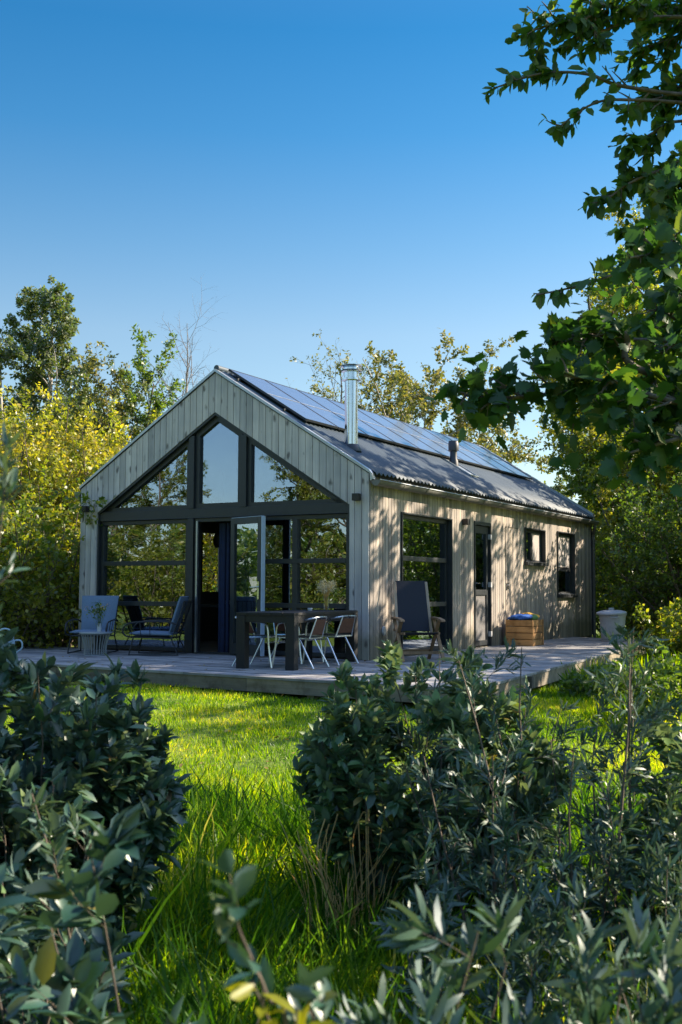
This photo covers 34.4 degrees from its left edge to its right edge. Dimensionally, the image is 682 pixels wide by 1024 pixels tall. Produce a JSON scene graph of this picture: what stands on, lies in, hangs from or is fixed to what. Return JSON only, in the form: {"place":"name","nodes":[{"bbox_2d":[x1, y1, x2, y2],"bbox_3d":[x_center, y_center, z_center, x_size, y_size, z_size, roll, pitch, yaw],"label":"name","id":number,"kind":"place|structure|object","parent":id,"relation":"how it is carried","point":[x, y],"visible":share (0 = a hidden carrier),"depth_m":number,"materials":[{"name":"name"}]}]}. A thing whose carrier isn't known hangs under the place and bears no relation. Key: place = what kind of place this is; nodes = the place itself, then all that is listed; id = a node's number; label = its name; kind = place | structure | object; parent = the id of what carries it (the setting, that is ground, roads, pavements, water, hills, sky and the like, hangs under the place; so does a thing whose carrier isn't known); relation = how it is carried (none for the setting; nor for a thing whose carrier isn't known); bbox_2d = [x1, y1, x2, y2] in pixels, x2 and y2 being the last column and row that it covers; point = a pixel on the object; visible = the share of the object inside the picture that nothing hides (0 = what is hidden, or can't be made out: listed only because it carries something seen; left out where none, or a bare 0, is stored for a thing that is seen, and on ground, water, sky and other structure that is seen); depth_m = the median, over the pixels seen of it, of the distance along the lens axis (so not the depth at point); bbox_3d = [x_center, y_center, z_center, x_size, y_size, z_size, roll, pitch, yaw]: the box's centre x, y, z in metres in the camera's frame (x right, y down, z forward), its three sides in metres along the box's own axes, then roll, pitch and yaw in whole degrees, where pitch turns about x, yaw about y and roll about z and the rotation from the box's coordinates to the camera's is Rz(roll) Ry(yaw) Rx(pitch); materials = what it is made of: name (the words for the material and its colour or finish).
{"place":"outdoors","nodes":[
{"label":"outdoors","id":0,"kind":"place"},
{"bbox_2d":[0,758,681,1023],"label":"long grass","id":1,"kind":"structure","parent":0,"point":[224,893],"depth_m":4.21,"materials":[{"name":"green plant"}]},
{"bbox_2d":[0,0,681,575],"label":"sky","id":2,"kind":"structure","parent":0,"point":[344,169],"materials":[{"name":"blue"}]},
{"bbox_2d":[3,618,681,1019],"bbox_3d":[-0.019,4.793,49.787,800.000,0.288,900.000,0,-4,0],"label":"ground","id":3,"kind":"structure","parent":0,"point":[207,730],"depth_m":10.09,"materials":[{"name":"green plant"}]},
{"bbox_2d":[0,419,30,635],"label":"sea buckthorn","id":4,"kind":"object","parent":3,"relation":"on","point":[11,477],"visible":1,"depth_m":1.71,"materials":[{"name":"green plant"}]},
{"bbox_2d":[0,335,44,448],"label":"poplar tree","id":5,"kind":"object","parent":3,"relation":"on","point":[20,351],"visible":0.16,"depth_m":27.02,"materials":[{"name":"green plant"}]},
{"bbox_2d":[0,783,115,1023],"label":"buckthorn bush","id":6,"kind":"object","parent":3,"relation":"on","point":[19,883],"visible":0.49,"depth_m":2.33,"materials":[{"name":"green plant"}]},
{"bbox_2d":[0,492,122,648],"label":"hedge shrub","id":7,"kind":"object","parent":3,"relation":"on","point":[35,632],"visible":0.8,"depth_m":18.02,"materials":[{"name":"green plant"}]},
{"bbox_2d":[0,414,122,646],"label":"willow bush","id":8,"kind":"object","parent":3,"relation":"on","point":[62,465],"visible":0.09,"depth_m":21.48,"materials":[{"name":"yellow plant"}]},
{"bbox_2d":[0,274,125,474],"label":"poplar tree","id":9,"kind":"object","parent":3,"relation":"on","point":[44,360],"visible":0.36,"depth_m":28.06,"materials":[{"name":"green plant"}]},
{"bbox_2d":[0,388,125,644],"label":"willow bush","id":10,"kind":"object","parent":3,"relation":"on","point":[36,476],"visible":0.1,"depth_m":21.76,"materials":[{"name":"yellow plant"}]},
{"bbox_2d":[6,399,120,641],"bbox_3d":[-5.027,0.346,24.030,4.803,5.218,5.376,0,-4,0],"label":"willow bush","id":11,"kind":"object","parent":3,"relation":"on","point":[90,444],"visible":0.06,"depth_m":22.36,"materials":[{"name":"green plant"}]},
{"bbox_2d":[0,382,131,505],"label":"willow bush","id":12,"kind":"object","parent":3,"relation":"on","point":[47,395],"visible":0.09,"depth_m":24.29,"materials":[{"name":"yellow plant"}]},
{"bbox_2d":[0,756,144,1023],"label":"oleaster bush","id":13,"kind":"object","parent":3,"relation":"on","point":[96,936],"visible":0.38,"depth_m":3.10,"materials":[{"name":"green plant"}]},
{"bbox_2d":[0,486,170,647],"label":"hedge shrub","id":14,"kind":"object","parent":3,"relation":"on","point":[74,548],"visible":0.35,"depth_m":18.37,"materials":[{"name":"green plant"}]},
{"bbox_2d":[0,626,193,960],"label":"oleaster bush","id":15,"kind":"object","parent":3,"relation":"on","point":[112,765],"visible":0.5,"depth_m":3.60,"materials":[{"name":"green plant"}]},
{"bbox_2d":[0,457,203,647],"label":"hedge shrub","id":16,"kind":"object","parent":3,"relation":"on","point":[30,496],"visible":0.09,"depth_m":20.24,"materials":[{"name":"green plant"}]},
{"bbox_2d":[67,341,147,457],"bbox_3d":[-5.095,-0.452,26.052,2.091,6.993,3.116,-4,-5,43],"label":"willow tree","id":17,"kind":"object","parent":3,"relation":"on","point":[91,363],"visible":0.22,"depth_m":25.37,"materials":[{"name":"green plant"}]},
{"bbox_2d":[77,351,154,458],"bbox_3d":[-5.563,-0.425,25.709,2.817,6.861,1.966,0,-4,0],"label":"willow tree","id":18,"kind":"object","parent":3,"relation":"on","point":[144,383],"visible":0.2,"depth_m":25.91,"materials":[{"name":"green plant"}]},
{"bbox_2d":[0,802,264,1023],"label":"oleaster bush","id":19,"kind":"object","parent":3,"relation":"on","point":[69,980],"visible":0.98,"depth_m":1.81,"materials":[{"name":"green plant"}]},
{"bbox_2d":[54,403,217,591],"bbox_3d":[-4.907,0.143,25.484,4.552,5.808,6.630,3,-5,-34],"label":"willow bush","id":20,"kind":"object","parent":3,"relation":"on","point":[212,564],"visible":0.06,"depth_m":24.14,"materials":[{"name":"green plant"}]},
{"bbox_2d":[63,411,217,591],"bbox_3d":[-4.224,0.389,26.655,5.236,5.530,6.209,1,-4,-16],"label":"willow bush","id":21,"kind":"object","parent":3,"relation":"on","point":[209,538],"visible":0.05,"depth_m":26.44,"materials":[{"name":"green plant"}]},
{"bbox_2d":[113,323,186,437],"bbox_3d":[-4.778,-0.779,26.331,2.060,7.645,2.864,0,-4,8],"label":"willow tree","id":22,"kind":"object","parent":3,"relation":"on","point":[154,400],"visible":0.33,"depth_m":26.45,"materials":[{"name":"green plant"}]},
{"bbox_2d":[135,277,220,409],"bbox_3d":[-4.325,-1.994,32.780,3.515,10.989,4.614,0,-4,0],"label":"bare tree","id":23,"kind":"object","parent":3,"relation":"on","point":[191,369],"visible":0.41,"depth_m":33.13,"materials":[{"name":"grey plant"}]},
{"bbox_2d":[150,347,210,412],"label":"bare tree","id":24,"kind":"object","parent":3,"relation":"on","point":[183,391],"visible":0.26,"depth_m":31.94,"materials":[{"name":"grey plant"}]},
{"bbox_2d":[194,849,339,1023],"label":"oleaster shoot","id":25,"kind":"object","parent":3,"relation":"on","point":[315,989],"visible":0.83,"depth_m":1.23,"materials":[{"name":"green plant"}]},
{"bbox_2d":[223,981,335,1023],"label":"yellow leaf twig","id":26,"kind":"object","parent":3,"relation":"on","point":[240,991],"visible":1,"depth_m":1.19,"materials":[{"name":"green plant"}]},
{"bbox_2d":[40,656,596,780],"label":"fallen leaves","id":27,"kind":"object","parent":3,"relation":"on","point":[246,701],"visible":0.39,"depth_m":10.42,"materials":[{"name":"plant"}]},
{"bbox_2d":[15,637,653,711],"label":"deck","id":28,"kind":"structure","parent":3,"relation":"on","point":[543,661],"depth_m":14.18,"materials":[{"name":"grey wood"}]},
{"bbox_2d":[0,628,22,652],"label":"watering can","id":29,"kind":"object","parent":28,"relation":"on","point":[20,649],"visible":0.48,"depth_m":15.67,"materials":[{"name":"grey metal"}]},
{"bbox_2d":[64,596,118,653],"bbox_3d":[-3.834,1.739,17.046,0.658,0.878,0.936,0,-4,2],"label":"lounge chair","id":30,"kind":"object","parent":28,"relation":"on","point":[109,620],"visible":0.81,"depth_m":17.32,"materials":[{"name":"blue fabric"}]},
{"bbox_2d":[79,631,111,655],"bbox_3d":[-3.640,1.952,16.309,0.480,0.342,0.480,0,-4,0],"label":"side table","id":31,"kind":"object","parent":28,"relation":"on","point":[107,634],"visible":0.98,"depth_m":16.20,"materials":[{"name":"grey wood"}]},
{"bbox_2d":[81,602,108,631],"bbox_3d":[-3.642,1.531,16.325,0.398,0.494,0.403,-1,-4,13],"label":"flower vase","id":32,"kind":"object","parent":31,"relation":"on","point":[99,624],"visible":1,"depth_m":16.32,"materials":[{"name":"green plant"}]},
{"bbox_2d":[122,596,191,655],"bbox_3d":[-2.760,1.710,16.581,0.936,0.878,0.658,0,-4,4],"label":"lounge chair","id":33,"kind":"object","parent":28,"relation":"on","point":[177,621],"visible":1,"depth_m":16.35,"materials":[{"name":"blue fabric"}]},
{"bbox_2d":[232,616,285,667],"bbox_3d":[-1.033,1.661,14.186,0.603,0.657,0.512,-2,-4,25],"label":"bistro chair","id":34,"kind":"object","parent":28,"relation":"on","point":[267,636],"visible":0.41,"depth_m":14.06,"materials":[{"name":"silver metal"}]},
{"bbox_2d":[268,623,323,663],"bbox_3d":[-0.618,1.718,14.964,0.603,0.657,0.513,-3,-5,35],"label":"bistro chair","id":35,"kind":"object","parent":28,"relation":"on","point":[281,627],"visible":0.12,"depth_m":14.93,"materials":[{"name":"silver metal"}]},
{"bbox_2d":[236,610,357,670],"bbox_3d":[-0.540,1.655,14.463,0.816,0.700,1.960,-2,-4,24],"label":"patio table","id":36,"kind":"object","parent":28,"relation":"on","point":[292,619],"visible":0.97,"depth_m":13.71,"materials":[{"name":"black wood"}]},
{"bbox_2d":[316,579,339,609],"bbox_3d":[-0.198,1.125,15.130,0.300,0.445,0.304,4,-5,-42],"label":"flower vase","id":37,"kind":"object","parent":36,"relation":"on","point":[327,587],"visible":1,"depth_m":15.11,"materials":[{"name":"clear glass"}]},
{"bbox_2d":[272,616,329,668],"bbox_3d":[-0.503,1.649,13.985,0.603,0.657,0.513,-1,-4,23],"label":"bistro chair","id":38,"kind":"object","parent":28,"relation":"on","point":[318,628],"visible":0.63,"depth_m":13.86,"materials":[{"name":"metal"}]},
{"bbox_2d":[302,615,358,665],"bbox_3d":[-0.131,1.700,14.688,0.603,0.657,0.513,-2,-5,33],"label":"bistro chair","id":39,"kind":"object","parent":28,"relation":"on","point":[346,625],"visible":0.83,"depth_m":14.61,"materials":[{"name":"silver metal"}]},
{"bbox_2d":[390,581,445,661],"bbox_3d":[1.065,1.527,15.448,0.644,1.123,0.714,1,-4,-12],"label":"folding chair","id":40,"kind":"object","parent":28,"relation":"on","point":[412,606],"visible":0.96,"depth_m":15.64,"materials":[{"name":"grey fabric"}]},
{"bbox_2d":[506,619,543,645],"bbox_3d":[3.306,2.163,19.781,0.504,0.458,0.600,-2,-5,29],"label":"wooden crate","id":41,"kind":"object","parent":28,"relation":"on","point":[527,633],"visible":0.89,"depth_m":19.55,"materials":[{"name":"orange wood"}]},
{"bbox_2d":[507,614,532,619],"bbox_3d":[3.198,1.887,19.694,0.444,0.140,0.378,0,-4,0],"label":"crumpled cloth","id":42,"kind":"object","parent":41,"relation":"on","point":[521,617],"visible":0.98,"depth_m":19.56,"materials":[{"name":"blue fabric"}]},
{"bbox_2d":[529,614,537,619],"bbox_3d":[3.426,1.903,19.748,0.218,0.140,0.178,0,-4,0],"label":"crumpled cloth","id":43,"kind":"object","parent":41,"relation":"on","point":[534,617],"visible":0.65,"depth_m":19.68,"materials":[{"name":"green fabric"}]},
{"bbox_2d":[596,608,626,641],"bbox_3d":[5.273,2.193,21.446,0.581,0.652,0.636,0,-4,6],"label":"plastic bin","id":44,"kind":"object","parent":28,"relation":"on","point":[609,618],"visible":0.81,"depth_m":21.24,"materials":[{"name":"grey plastic"}]},
{"bbox_2d":[278,812,391,944],"bbox_3d":[-0.098,1.444,4.267,0.402,0.543,0.487,2,-5,-27],"label":"dry grass tuft","id":45,"kind":"object","parent":3,"relation":"on","point":[321,879],"visible":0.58,"depth_m":4.25,"materials":[{"name":"plant"}]},
{"bbox_2d":[75,363,598,660],"bbox_3d":[0.642,0.418,21.346,5.702,4.741,11.138,-2,-5,29],"label":"cabin","id":46,"kind":"object","parent":3,"relation":"on","point":[365,509],"visible":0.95,"depth_m":18.14,"materials":[{"name":"wood"}]},
{"bbox_2d":[99,519,187,651],"bbox_3d":[-3.123,1.161,17.491,1.773,2.050,0.086,-2,-5,29],"label":"window","id":47,"kind":"structure","parent":46,"relation":"in","point":[104,563],"depth_m":17.52,"materials":[{"name":"black metal"}]},
{"bbox_2d":[105,440,188,511],"bbox_3d":[-3.079,-0.556,17.594,1.718,1.127,0.080,-2,-5,29],"label":"gable window","id":48,"kind":"structure","parent":46,"relation":"in","point":[115,507],"depth_m":17.49,"materials":[{"name":"black glass"}]},
{"bbox_2d":[195,416,243,508],"bbox_3d":[-1.859,-0.773,16.926,0.871,1.425,0.080,-2,-5,29],"label":"gable window","id":49,"kind":"structure","parent":46,"relation":"in","point":[199,436],"depth_m":17.03,"materials":[{"name":"black metal"}]},
{"bbox_2d":[213,479,230,547],"bbox_3d":[-2.036,-0.048,19.058,0.350,1.330,0.350,0,-4,0],"label":"pendant lamp","id":50,"kind":"object","parent":46,"relation":"hanging from","point":[216,540],"visible":0.34,"depth_m":18.92,"materials":[{"name":"black metal"}]},
{"bbox_2d":[218,523,230,651],"bbox_3d":[-1.693,1.160,16.893,0.449,1.980,0.121,-2,-5,29],"label":"curtain","id":51,"kind":"object","parent":46,"relation":"hanging from","point":[224,597],"visible":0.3,"depth_m":16.91,"materials":[{"name":"blue fabric"}]},
{"bbox_2d":[200,604,269,642],"bbox_3d":[-1.980,1.982,19.339,0.900,0.720,1.600,-2,-4,23],"label":"dining table","id":52,"kind":"object","parent":46,"relation":"in","point":[216,605],"visible":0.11,"depth_m":18.89,"materials":[{"name":"black wood"}]},
{"bbox_2d":[229,516,265,655],"bbox_3d":[-1.411,1.087,16.239,0.129,2.036,0.772,4,-5,-42],"label":"garden door","id":53,"kind":"structure","parent":46,"relation":"in","point":[261,520],"depth_m":16.10,"materials":[{"name":"black metal"}]},
{"bbox_2d":[247,437,344,506],"bbox_3d":[-0.623,-0.571,16.216,1.755,1.190,0.080,-2,-5,29],"label":"gable window","id":54,"kind":"structure","parent":46,"relation":"in","point":[250,497],"depth_m":16.36,"materials":[{"name":"black metal"}]},
{"bbox_2d":[248,514,347,657],"bbox_3d":[-0.619,1.073,16.092,1.738,2.050,0.086,-2,-5,29],"label":"window","id":55,"kind":"structure","parent":46,"relation":"in","point":[295,561],"depth_m":16.11,"materials":[{"name":"black metal"}]},
{"bbox_2d":[401,512,452,655],"bbox_3d":[1.298,1.118,17.104,0.150,2.126,1.855,-2,-5,29],"label":"side window","id":56,"kind":"structure","parent":46,"relation":"in","point":[447,560],"depth_m":17.82,"materials":[{"name":"black wood"}]},
{"bbox_2d":[474,521,491,647],"bbox_3d":[2.414,1.252,19.083,0.158,2.155,0.750,-2,-5,29],"label":"side door","id":57,"kind":"structure","parent":46,"relation":"in","point":[482,598],"depth_m":19.24,"materials":[{"name":"grey wood"}]},
{"bbox_2d":[524,527,547,565],"bbox_3d":[3.762,0.690,21.493,0.195,0.723,1.194,-2,-5,29],"label":"side window","id":58,"kind":"structure","parent":46,"relation":"in","point":[536,537],"depth_m":21.68,"materials":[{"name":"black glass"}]},
{"bbox_2d":[557,531,577,597],"bbox_3d":[4.705,1.112,23.150,0.195,1.366,1.194,-2,-5,29],"label":"side window","id":59,"kind":"structure","parent":46,"relation":"in","point":[565,541],"depth_m":23.41,"materials":[{"name":"black glass"}]},
{"bbox_2d":[286,330,389,410],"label":"willow tree","id":60,"kind":"object","parent":3,"relation":"on","point":[330,376],"visible":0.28,"depth_m":37.58,"materials":[{"name":"green plant"}]},
{"bbox_2d":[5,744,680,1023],"bbox_3d":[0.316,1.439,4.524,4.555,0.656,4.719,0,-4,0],"label":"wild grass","id":61,"kind":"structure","parent":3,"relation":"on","point":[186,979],"depth_m":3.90,"materials":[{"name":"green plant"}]},
{"bbox_2d":[295,809,433,957],"bbox_3d":[0.052,1.417,4.280,0.464,0.601,0.483,2,-4,-19],"label":"dry grass tuft","id":62,"kind":"object","parent":3,"relation":"on","point":[367,816],"visible":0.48,"depth_m":4.25,"materials":[{"name":"plant"}]},
{"bbox_2d":[310,328,551,473],"bbox_3d":[2.964,-1.299,36.545,8.714,10.411,8.447,2,-4,-23],"label":"alder tree","id":63,"kind":"object","parent":3,"relation":"on","point":[407,394],"visible":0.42,"depth_m":36.56,"materials":[{"name":"green plant"}]},
{"bbox_2d":[290,639,576,927],"bbox_3d":[0.384,1.177,4.669,1.215,1.260,1.232,0,-4,0],"label":"oleaster bush","id":64,"kind":"object","parent":3,"relation":"on","point":[348,780],"visible":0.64,"depth_m":4.39,"materials":[{"name":"green plant"}]},
{"bbox_2d":[329,884,577,1023],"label":"buckthorn bush","id":65,"kind":"object","parent":3,"relation":"on","point":[408,932],"visible":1,"depth_m":1.67,"materials":[{"name":"green plant"}]},
{"bbox_2d":[373,647,583,920],"bbox_3d":[0.564,1.183,4.688,0.959,1.246,0.858,0,-4,0],"label":"buckthorn bush","id":66,"kind":"object","parent":3,"relation":"on","point":[429,746],"visible":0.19,"depth_m":4.65,"materials":[{"name":"green plant"}]},
{"bbox_2d":[369,822,599,1023],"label":"buckthorn bush","id":67,"kind":"object","parent":3,"relation":"on","point":[445,890],"visible":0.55,"depth_m":3.32,"materials":[{"name":"green plant"}]},
{"bbox_2d":[405,623,681,970],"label":"buckthorn bush","id":68,"kind":"object","parent":3,"relation":"on","point":[580,766],"visible":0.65,"depth_m":3.90,"materials":[{"name":"green plant"}]},
{"bbox_2d":[421,140,681,496],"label":"maple tree","id":69,"kind":"object","parent":3,"relation":"on","point":[585,383],"visible":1,"depth_m":4.87,"materials":[{"name":"green plant"}]},
{"bbox_2d":[544,475,571,497],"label":"hedgerow tree","id":70,"kind":"object","parent":3,"relation":"on","point":[559,487],"visible":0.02,"depth_m":33.91,"materials":[{"name":"green plant"}]},
{"bbox_2d":[482,0,681,410],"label":"elm tree","id":71,"kind":"object","parent":3,"relation":"on","point":[594,19],"visible":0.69,"depth_m":6.77,"materials":[{"name":"green plant"}]},
{"bbox_2d":[497,838,681,1023],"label":"buckthorn bush","id":72,"kind":"object","parent":3,"relation":"on","point":[575,889],"visible":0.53,"depth_m":3.11,"materials":[{"name":"green plant"}]},
{"bbox_2d":[557,666,623,699],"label":"weed clump","id":73,"kind":"object","parent":3,"relation":"on","point":[574,679],"visible":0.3,"depth_m":12.94,"materials":[{"name":"green plant"}]},
{"bbox_2d":[543,316,648,536],"bbox_3d":[8.184,-0.933,31.375,4.393,9.244,4.882,-1,-4,18],"label":"hedgerow tree","id":74,"kind":"object","parent":3,"relation":"on","point":[562,454],"visible":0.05,"depth_m":30.60,"materials":[{"name":"green plant"}]},
{"bbox_2d":[524,891,681,1023],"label":"buckthorn bush","id":75,"kind":"object","parent":3,"relation":"on","point":[668,991],"visible":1,"depth_m":1.74,"materials":[{"name":"green plant"}]},
{"bbox_2d":[529,259,678,633],"bbox_3d":[7.940,-2.081,30.770,4.937,11.490,5.640,0,-4,0],"label":"hedgerow tree","id":76,"kind":"object","parent":3,"relation":"on","point":[550,380],"visible":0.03,"depth_m":31.55,"materials":[{"name":"green plant"}]},
{"bbox_2d":[532,250,681,582],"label":"hedgerow tree","id":77,"kind":"object","parent":3,"relation":"on","point":[592,443],"visible":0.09,"depth_m":26.30,"materials":[{"name":"green plant"}]},
{"bbox_2d":[556,398,663,612],"bbox_3d":[7.603,-0.080,28.777,3.796,7.215,3.757,4,-6,-44],"label":"hedgerow tree","id":78,"kind":"object","parent":3,"relation":"on","point":[582,486],"visible":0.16,"depth_m":28.62,"materials":[{"name":"green plant"}]},
{"bbox_2d":[592,492,638,633],"bbox_3d":[7.317,1.464,29.004,4.388,4.256,4.132,2,-4,-22],"label":"hedge shrub","id":79,"kind":"object","parent":3,"relation":"on","point":[597,616],"visible":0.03,"depth_m":28.06,"materials":[{"name":"green plant"}]},
{"bbox_2d":[560,198,680,559],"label":"hedgerow tree","id":80,"kind":"object","parent":3,"relation":"on","point":[629,308],"visible":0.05,"depth_m":29.69,"materials":[{"name":"green plant"}]},
{"bbox_2d":[577,748,681,977],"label":"buckthorn bush","id":81,"kind":"object","parent":3,"relation":"on","point":[602,764],"visible":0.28,"depth_m":3.74,"materials":[{"name":"green plant"}]},
{"bbox_2d":[579,432,681,638],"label":"hedge shrub","id":82,"kind":"object","parent":3,"relation":"on","point":[647,509],"visible":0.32,"depth_m":24.19,"materials":[{"name":"green plant"}]},
{"bbox_2d":[582,663,680,703],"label":"weed clump","id":83,"kind":"object","parent":3,"relation":"on","point":[601,677],"visible":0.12,"depth_m":12.36,"materials":[{"name":"green plant"}]},
{"bbox_2d":[592,512,681,638],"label":"hedge shrub","id":84,"kind":"object","parent":3,"relation":"on","point":[601,537],"visible":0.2,"depth_m":25.20,"materials":[{"name":"green plant"}]},
{"bbox_2d":[592,428,681,610],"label":"hedgerow tree","id":85,"kind":"object","parent":3,"relation":"on","point":[604,495],"visible":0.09,"depth_m":26.31,"materials":[{"name":"green plant"}]},
{"bbox_2d":[594,475,681,635],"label":"hedge shrub","id":86,"kind":"object","parent":3,"relation":"on","point":[661,583],"visible":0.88,"depth_m":22.47,"materials":[{"name":"green plant"}]},
{"bbox_2d":[601,637,681,721],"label":"weed clump","id":87,"kind":"object","parent":3,"relation":"on","point":[664,668],"visible":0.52,"depth_m":10.75,"materials":[{"name":"green plant"}]},
{"bbox_2d":[607,702,681,935],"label":"oleaster bush","id":88,"kind":"object","parent":3,"relation":"on","point":[675,746],"visible":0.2,"depth_m":4.04,"materials":[{"name":"green plant"}]},
{"bbox_2d":[629,801,681,1018],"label":"buckthorn bush","id":89,"kind":"object","parent":3,"relation":"on","point":[639,888],"visible":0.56,"depth_m":3.33,"materials":[{"name":"green plant"}]},
{"bbox_2d":[633,597,681,661],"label":"hedge shrub","id":90,"kind":"object","parent":3,"relation":"on","point":[669,627],"visible":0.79,"depth_m":19.25,"materials":[{"name":"green plant"}]},
{"bbox_2d":[558,632,681,731],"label":"rough grass","id":91,"kind":"structure","parent":0,"point":[641,658],"depth_m":16.26,"materials":[{"name":"green plant"}]}
]}

